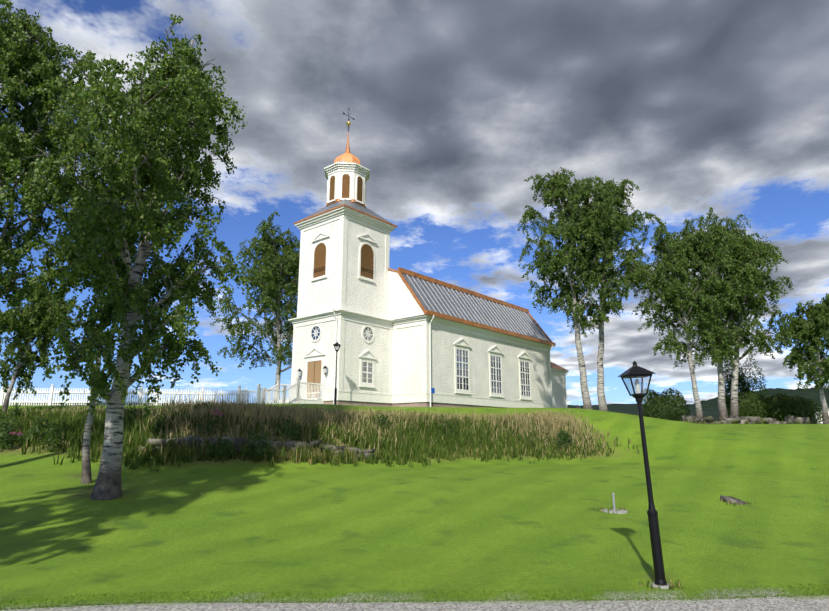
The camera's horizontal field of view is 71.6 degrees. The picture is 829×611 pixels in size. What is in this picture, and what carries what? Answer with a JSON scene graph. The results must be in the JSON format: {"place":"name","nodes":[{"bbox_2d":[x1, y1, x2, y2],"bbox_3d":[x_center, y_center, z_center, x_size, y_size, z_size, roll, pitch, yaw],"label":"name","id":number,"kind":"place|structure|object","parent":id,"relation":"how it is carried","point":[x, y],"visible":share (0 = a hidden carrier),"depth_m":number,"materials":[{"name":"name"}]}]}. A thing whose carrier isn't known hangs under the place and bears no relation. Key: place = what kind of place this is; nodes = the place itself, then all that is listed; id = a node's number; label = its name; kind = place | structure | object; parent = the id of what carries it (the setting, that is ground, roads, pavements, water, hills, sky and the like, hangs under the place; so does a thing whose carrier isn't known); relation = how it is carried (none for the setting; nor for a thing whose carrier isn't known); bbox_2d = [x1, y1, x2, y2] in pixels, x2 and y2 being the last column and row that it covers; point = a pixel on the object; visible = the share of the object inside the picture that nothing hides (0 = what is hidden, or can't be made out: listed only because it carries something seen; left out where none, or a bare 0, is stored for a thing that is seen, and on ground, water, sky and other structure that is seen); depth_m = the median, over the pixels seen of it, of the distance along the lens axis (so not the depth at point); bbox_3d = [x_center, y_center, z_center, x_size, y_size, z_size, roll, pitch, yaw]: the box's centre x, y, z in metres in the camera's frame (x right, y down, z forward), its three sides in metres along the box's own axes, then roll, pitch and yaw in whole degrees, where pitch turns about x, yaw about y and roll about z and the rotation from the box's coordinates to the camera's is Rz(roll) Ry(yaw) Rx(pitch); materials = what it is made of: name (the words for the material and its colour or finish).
{"place":"outdoors","nodes":[
{"label":"outdoors","id":0,"kind":"place"},
{"bbox_2d":[0,0,112,312],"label":"birch","id":1,"kind":"object","parent":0,"point":[14,52],"depth_m":18.44,"materials":[{"name":"green plant"}]},
{"bbox_2d":[10,401,645,410],"bbox_3d":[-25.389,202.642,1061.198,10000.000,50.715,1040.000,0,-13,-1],"label":"hill","id":2,"kind":"structure","parent":0,"point":[619,407],"depth_m":902.26,"materials":[{"name":"green plant"}]},
{"bbox_2d":[0,404,828,610],"bbox_3d":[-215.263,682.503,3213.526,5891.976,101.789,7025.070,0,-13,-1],"label":"ground","id":3,"kind":"structure","parent":0,"point":[465,523],"depth_m":12.14,"materials":[{"name":"green plant"}]},
{"bbox_2d":[0,286,82,412],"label":"birch","id":4,"kind":"object","parent":3,"relation":"on","point":[22,325],"depth_m":26.74,"materials":[{"name":"green plant"}]},
{"bbox_2d":[11,180,173,483],"bbox_3d":[-9.720,0.579,17.317,3.774,9.638,3.563,0,-13,-1],"label":"birch","id":5,"kind":"object","parent":3,"relation":"on","point":[45,276],"depth_m":16.75,"materials":[{"name":"green plant"}]},
{"bbox_2d":[0,384,248,405],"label":"fence","id":6,"kind":"object","parent":3,"relation":"on","point":[52,390],"visible":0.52,"depth_m":31.89,"materials":[{"name":"white wood"}]},
{"bbox_2d":[0,14,253,499],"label":"birch","id":7,"kind":"object","parent":3,"relation":"on","point":[132,137],"depth_m":15.42,"materials":[{"name":"green plant"}]},
{"bbox_2d":[210,211,299,402],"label":"birch","id":8,"kind":"object","parent":3,"relation":"on","point":[266,270],"depth_m":40.56,"materials":[{"name":"green plant"}]},
{"bbox_2d":[139,436,375,460],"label":"stone wall","id":9,"kind":"structure","parent":3,"relation":"on","point":[316,444],"depth_m":20.48,"materials":[{"name":"grey stone"}]},
{"bbox_2d":[237,378,324,404],"bbox_3d":[-7.760,5.301,33.707,2.060,2.050,4.739,-11,-17,39],"label":"railing","id":10,"kind":"object","parent":3,"relation":"on","point":[293,396],"visible":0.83,"depth_m":33.48,"materials":[{"name":"white wood"}]},
{"bbox_2d":[0,401,573,456],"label":"weeds","id":11,"kind":"object","parent":3,"relation":"on","point":[6,436],"visible":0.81,"depth_m":21.31,"materials":[{"name":"brown plant"}]},
{"bbox_2d":[0,387,638,471],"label":"long grass","id":12,"kind":"structure","parent":3,"relation":"on","point":[408,437],"depth_m":23.87,"materials":[{"name":"green plant"}]},
{"bbox_2d":[333,342,340,404],"bbox_3d":[-4.441,3.951,32.554,0.430,3.870,0.430,0,-13,-1],"label":"lamp post","id":13,"kind":"object","parent":3,"relation":"on","point":[335,389],"depth_m":32.53,"materials":[{"name":"black metal"}]},
{"bbox_2d":[288,109,568,407],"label":"church","id":14,"kind":"structure","parent":3,"relation":"on","point":[402,337],"depth_m":37.88,"materials":[{"name":"white paint"}]},
{"bbox_2d":[334,153,359,164],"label":"church dome","id":15,"kind":"structure","parent":14,"relation":"attached to","point":[347,158],"depth_m":40.04,"materials":[{"name":"metal"}]},
{"bbox_2d":[132,420,816,589],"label":"tufts","id":16,"kind":"object","parent":3,"relation":"on","point":[307,456],"visible":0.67,"depth_m":20.05,"materials":[{"name":"green plant"}]},
{"bbox_2d":[517,167,628,409],"bbox_3d":[10.845,-1.341,39.593,6.733,18.143,7.668,0,-13,-1],"label":"birch","id":17,"kind":"object","parent":3,"relation":"on","point":[544,265],"depth_m":39.39,"materials":[{"name":"green plant"}]},
{"bbox_2d":[549,178,660,410],"bbox_3d":[13.626,-0.926,40.074,6.661,17.909,6.719,11,-17,-41],"label":"birch","id":18,"kind":"object","parent":3,"relation":"on","point":[620,189],"depth_m":39.77,"materials":[{"name":"green plant"}]},
{"bbox_2d":[602,493,627,513],"bbox_3d":[4.726,4.702,13.605,0.600,0.520,0.600,0,-13,-1],"label":"ground post","id":19,"kind":"object","parent":3,"relation":"on","point":[621,511],"visible":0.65,"depth_m":13.50,"materials":[{"name":"grey"}]},
{"bbox_2d":[618,361,669,588],"bbox_3d":[3.386,2.471,8.400,0.474,3.336,0.430,0,-13,-1],"label":"lamp","id":20,"kind":"object","parent":3,"relation":"on","point":[635,371],"visible":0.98,"depth_m":8.37,"materials":[{"name":"black metal"}]},
{"bbox_2d":[636,387,690,420],"bbox_3d":[16.398,6.675,37.913,3.183,2.547,2.403,0,-13,-1],"label":"bush","id":21,"kind":"object","parent":3,"relation":"on","point":[665,405],"visible":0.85,"depth_m":37.33,"materials":[{"name":"green plant"}]},
{"bbox_2d":[618,218,748,418],"bbox_3d":[17.745,1.020,35.958,8.785,13.141,6.852,0,-13,-1],"label":"birch","id":22,"kind":"object","parent":3,"relation":"on","point":[670,290],"depth_m":35.87,"materials":[{"name":"green plant"}]},
{"bbox_2d":[654,207,782,418],"bbox_3d":[19.998,0.370,36.915,7.367,14.865,8.140,0,-13,-1],"label":"birch","id":23,"kind":"object","parent":3,"relation":"on","point":[722,236],"depth_m":36.13,"materials":[{"name":"green plant"}]},
{"bbox_2d":[720,495,747,504],"bbox_3d":[8.201,5.070,14.726,0.444,0.387,0.547,4,-13,-16],"label":"rock","id":24,"kind":"object","parent":3,"relation":"on","point":[728,498],"visible":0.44,"depth_m":14.67,"materials":[{"name":"stone"}]},
{"bbox_2d":[681,229,793,416],"bbox_3d":[21.145,1.090,37.723,8.548,13.888,6.378,12,-18,-43],"label":"birch","id":25,"kind":"object","parent":3,"relation":"on","point":[761,300],"depth_m":36.47,"materials":[{"name":"green plant"}]},
{"bbox_2d":[724,357,768,415],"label":"tree","id":26,"kind":"object","parent":3,"relation":"on","point":[743,379],"visible":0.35,"depth_m":44.24,"materials":[{"name":"green plant"}]},
{"bbox_2d":[681,415,815,423],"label":"stone wall","id":27,"kind":"structure","parent":3,"relation":"on","point":[791,419],"depth_m":34.26,"materials":[{"name":"grey stone"}]},
{"bbox_2d":[725,392,777,417],"bbox_3d":[22.928,7.016,38.984,3.865,2.364,2.606,6,-14,-23],"label":"bush","id":28,"kind":"object","parent":3,"relation":"on","point":[751,404],"visible":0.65,"depth_m":38.12,"materials":[{"name":"green plant"}]},
{"bbox_2d":[764,393,822,423],"bbox_3d":[24.875,6.841,37.803,3.715,2.172,2.164,0,-13,-1],"label":"bush","id":29,"kind":"object","parent":3,"relation":"on","point":[800,407],"visible":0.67,"depth_m":37.36,"materials":[{"name":"green plant"}]},
{"bbox_2d":[767,293,828,423],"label":"birch","id":30,"kind":"object","parent":3,"relation":"on","point":[798,329],"depth_m":33.76,"materials":[{"name":"green plant"}]},
{"bbox_2d":[0,0,828,405],"label":"sky","id":31,"kind":"structure","parent":0,"point":[721,105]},
{"bbox_2d":[608,410,822,423],"bbox_3d":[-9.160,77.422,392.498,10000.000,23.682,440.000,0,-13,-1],"label":"hill","id":32,"kind":"structure","parent":0,"point":[714,414],"depth_m":372.50,"materials":[{"name":"green plant"}]},
{"bbox_2d":[679,387,828,411],"bbox_3d":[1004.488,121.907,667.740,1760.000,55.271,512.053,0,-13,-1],"label":"hill","id":33,"kind":"structure","parent":0,"point":[810,394],"depth_m":628.33,"materials":[{"name":"green plant"}]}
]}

